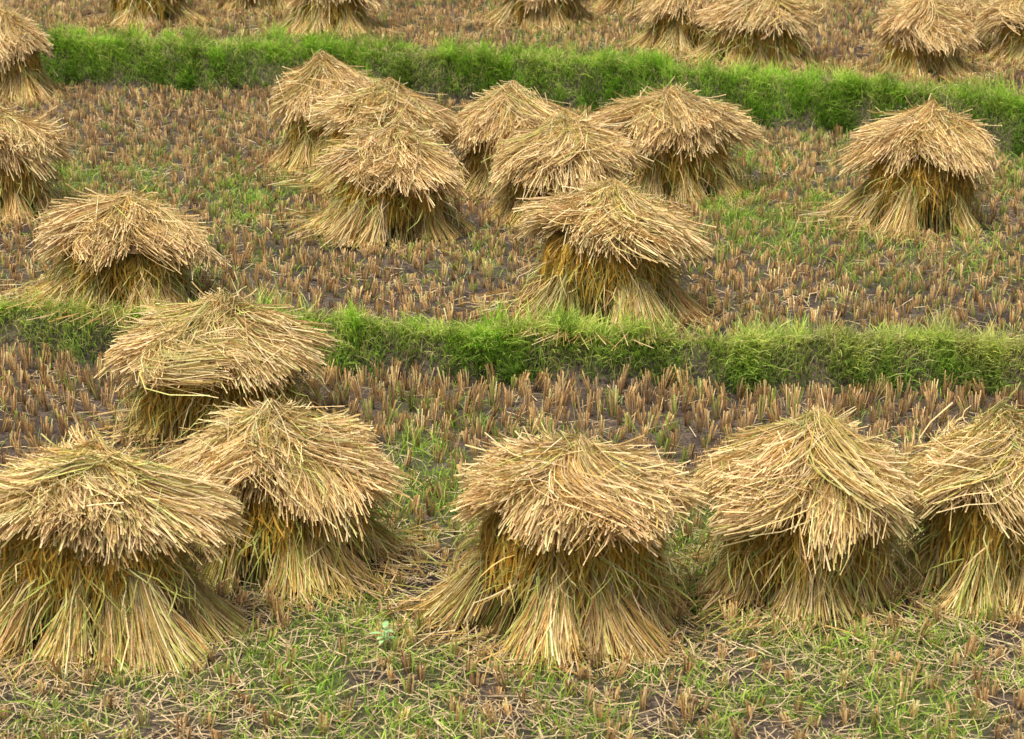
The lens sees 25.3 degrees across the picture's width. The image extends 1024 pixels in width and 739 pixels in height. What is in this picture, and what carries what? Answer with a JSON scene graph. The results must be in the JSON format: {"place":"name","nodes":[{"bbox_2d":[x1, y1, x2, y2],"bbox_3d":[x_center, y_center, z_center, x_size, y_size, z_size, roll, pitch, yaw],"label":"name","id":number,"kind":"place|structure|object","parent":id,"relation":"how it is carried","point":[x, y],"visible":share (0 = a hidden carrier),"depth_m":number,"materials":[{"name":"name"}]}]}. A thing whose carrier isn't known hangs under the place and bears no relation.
{"place":"outdoors","nodes":[
{"label":"outdoors","id":0,"kind":"place"},
{"bbox_2d":[0,0,1023,738],"bbox_3d":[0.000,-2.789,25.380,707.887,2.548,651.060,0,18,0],"label":"terraced field ground","id":1,"kind":"structure","parent":0,"point":[774,722],"depth_m":20.19,"materials":[{"name":"soil"}]},
{"bbox_2d":[0,0,77,107],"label":"rice straw stook","id":2,"kind":"object","parent":1,"relation":"on","point":[22,42],"visible":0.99,"depth_m":30.55,"materials":[{"name":"beige plant"}]},
{"bbox_2d":[0,102,87,234],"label":"rice straw stook","id":3,"kind":"object","parent":1,"relation":"on","point":[27,145],"visible":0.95,"depth_m":24.48,"materials":[{"name":"beige plant"}]},
{"bbox_2d":[0,183,235,328],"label":"rice straw stook","id":4,"kind":"object","parent":1,"relation":"on","point":[127,245],"visible":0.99,"depth_m":21.15,"materials":[{"name":"beige plant"}]},
{"bbox_2d":[0,415,262,699],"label":"rice straw stook","id":5,"kind":"object","parent":1,"relation":"on","point":[92,546],"visible":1,"depth_m":14.90,"materials":[{"name":"beige plant"}]},
{"bbox_2d":[70,0,225,31],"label":"rice straw stook","id":6,"kind":"object","parent":1,"relation":"on","point":[138,11],"visible":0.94,"depth_m":33.20,"materials":[{"name":"beige plant"}]},
{"bbox_2d":[68,280,344,464],"bbox_3d":[-2.432,-0.092,18.969,2.424,1.390,2.121,3,18,-1],"label":"rice straw stook","id":7,"kind":"object","parent":1,"relation":"on","point":[192,359],"visible":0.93,"depth_m":18.68,"materials":[{"name":"beige plant"}]},
{"bbox_2d":[193,0,290,17],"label":"rice straw stook","id":8,"kind":"object","parent":1,"relation":"on","point":[252,5],"visible":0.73,"depth_m":34.48,"materials":[{"name":"beige plant"}]},
{"bbox_2d":[150,394,459,623],"bbox_3d":[-1.615,0.804,16.218,2.457,1.359,2.162,-4,18,1],"label":"rice straw stook","id":9,"kind":"object","parent":1,"relation":"on","point":[308,482],"visible":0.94,"depth_m":15.90,"materials":[{"name":"beige plant"}]},
{"bbox_2d":[241,48,380,182],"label":"rice straw stook","id":10,"kind":"object","parent":1,"relation":"on","point":[323,74],"visible":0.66,"depth_m":26.56,"materials":[{"name":"beige plant"}]},
{"bbox_2d":[250,0,410,37],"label":"rice straw stook","id":11,"kind":"object","parent":1,"relation":"on","point":[318,15],"visible":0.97,"depth_m":32.41,"materials":[{"name":"beige plant"}]},
{"bbox_2d":[262,68,462,199],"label":"rice straw stook","id":12,"kind":"object","parent":1,"relation":"on","point":[381,103],"visible":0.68,"depth_m":25.31,"materials":[{"name":"beige plant"}]},
{"bbox_2d":[263,113,478,261],"bbox_3d":[-1.262,-2.034,23.837,2.623,1.333,2.294,5,18,-2],"label":"rice straw stook","id":13,"kind":"object","parent":1,"relation":"on","point":[398,179],"visible":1,"depth_m":23.54,"materials":[{"name":"beige plant"}]},
{"bbox_2d":[369,621,394,650],"bbox_3d":[-0.830,1.762,15.030,0.152,0.226,0.186,14,23,37],"label":"broadleaf weed","id":14,"kind":"object","parent":1,"relation":"on","point":[385,624],"visible":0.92,"depth_m":15.01,"materials":[{"name":"green plant"}]},
{"bbox_2d":[441,80,581,204],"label":"rice straw stook","id":15,"kind":"object","parent":1,"relation":"on","point":[491,119],"visible":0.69,"depth_m":25.47,"materials":[{"name":"beige plant"}]},
{"bbox_2d":[0,0,1023,738],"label":"rice stubble","id":16,"kind":"object","parent":1,"relation":"on","point":[428,30],"visible":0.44,"depth_m":21.57,"materials":[{"name":"brown plant"}]},
{"bbox_2d":[0,0,1023,738],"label":"field grass patches","id":17,"kind":"object","parent":1,"relation":"on","point":[738,214],"visible":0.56,"depth_m":15.27,"materials":[{"name":"green plant"}]},
{"bbox_2d":[0,274,1023,396],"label":"grass bund","id":18,"kind":"object","parent":1,"relation":"on","point":[984,346],"depth_m":20.38,"materials":[{"name":"green plant"}]},
{"bbox_2d":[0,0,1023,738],"bbox_3d":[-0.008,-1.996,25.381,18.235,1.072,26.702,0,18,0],"label":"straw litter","id":19,"kind":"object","parent":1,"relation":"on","point":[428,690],"visible":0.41,"depth_m":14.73,"materials":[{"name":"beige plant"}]},
{"bbox_2d":[36,17,1023,157],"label":"grass bund","id":20,"kind":"object","parent":1,"relation":"on","point":[847,87],"depth_m":30.34,"materials":[{"name":"green plant"}]},
{"bbox_2d":[456,0,619,34],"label":"rice straw stook","id":21,"kind":"object","parent":1,"relation":"on","point":[535,12],"visible":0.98,"depth_m":33.16,"materials":[{"name":"beige plant"}]},
{"bbox_2d":[371,407,740,689],"bbox_3d":[0.418,0.997,15.271,2.704,1.619,2.178,2,18,-1],"label":"rice straw stook","id":22,"kind":"object","parent":1,"relation":"on","point":[571,546],"visible":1,"depth_m":15.01,"materials":[{"name":"beige plant"}]},
{"bbox_2d":[480,102,686,236],"bbox_3d":[0.591,-2.206,24.439,2.544,1.279,2.263,-4,18,1],"label":"rice straw stook","id":23,"kind":"object","parent":1,"relation":"on","point":[558,152],"visible":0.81,"depth_m":24.11,"materials":[{"name":"beige plant"}]},
{"bbox_2d":[453,174,728,349],"bbox_3d":[0.859,-1.160,20.972,2.862,1.429,2.329,2,18,-1],"label":"rice straw stook","id":24,"kind":"object","parent":1,"relation":"on","point":[610,244],"visible":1,"depth_m":20.66,"materials":[{"name":"beige plant"}]},
{"bbox_2d":[583,0,645,18],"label":"rice straw stook","id":25,"kind":"object","parent":1,"relation":"on","point":[627,5],"visible":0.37,"depth_m":34.32,"materials":[{"name":"beige plant"}]},
{"bbox_2d":[604,0,717,56],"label":"rice straw stook","id":26,"kind":"object","parent":1,"relation":"on","point":[669,28],"visible":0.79,"depth_m":31.17,"materials":[{"name":"beige plant"}]},
{"bbox_2d":[586,75,769,210],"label":"rice straw stook","id":27,"kind":"object","parent":1,"relation":"on","point":[680,132],"visible":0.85,"depth_m":25.29,"materials":[{"name":"beige plant"}]},
{"bbox_2d":[662,0,842,72],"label":"rice straw stook","id":28,"kind":"object","parent":1,"relation":"on","point":[767,30],"visible":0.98,"depth_m":30.03,"materials":[{"name":"beige plant"}]},
{"bbox_2d":[665,388,979,652],"bbox_3d":[2.057,0.872,15.770,2.419,1.501,2.135,2,18,-1],"label":"rice straw stook","id":29,"kind":"object","parent":1,"relation":"on","point":[815,512],"visible":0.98,"depth_m":15.45,"materials":[{"name":"beige plant"}]},
{"bbox_2d":[804,0,872,9],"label":"rice straw stook","id":30,"kind":"object","parent":1,"relation":"on","point":[830,2],"visible":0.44,"depth_m":34.92,"materials":[{"name":"beige plant"}]},
{"bbox_2d":[795,93,1016,250],"bbox_3d":[4.342,-2.200,24.139,2.585,1.458,2.434,4,18,-1],"label":"rice straw stook","id":31,"kind":"object","parent":1,"relation":"on","point":[928,160],"visible":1,"depth_m":23.88,"materials":[{"name":"beige plant"}]},
{"bbox_2d":[851,0,995,61],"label":"rice straw stook","id":32,"kind":"object","parent":1,"relation":"on","point":[971,7],"visible":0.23,"depth_m":30.89,"materials":[{"name":"beige plant"}]},
{"bbox_2d":[851,0,1011,85],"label":"rice straw stook","id":33,"kind":"object","parent":1,"relation":"on","point":[921,37],"visible":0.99,"depth_m":29.31,"materials":[{"name":"beige plant"}]},
{"bbox_2d":[892,382,1023,641],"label":"rice straw stook","id":34,"kind":"object","parent":1,"relation":"on","point":[969,541],"visible":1,"depth_m":15.66,"materials":[{"name":"beige plant"}]},
{"bbox_2d":[961,0,1023,72],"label":"rice straw stook","id":35,"kind":"object","parent":1,"relation":"on","point":[1009,15],"visible":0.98,"depth_m":30.29,"materials":[{"name":"beige plant"}]}
]}

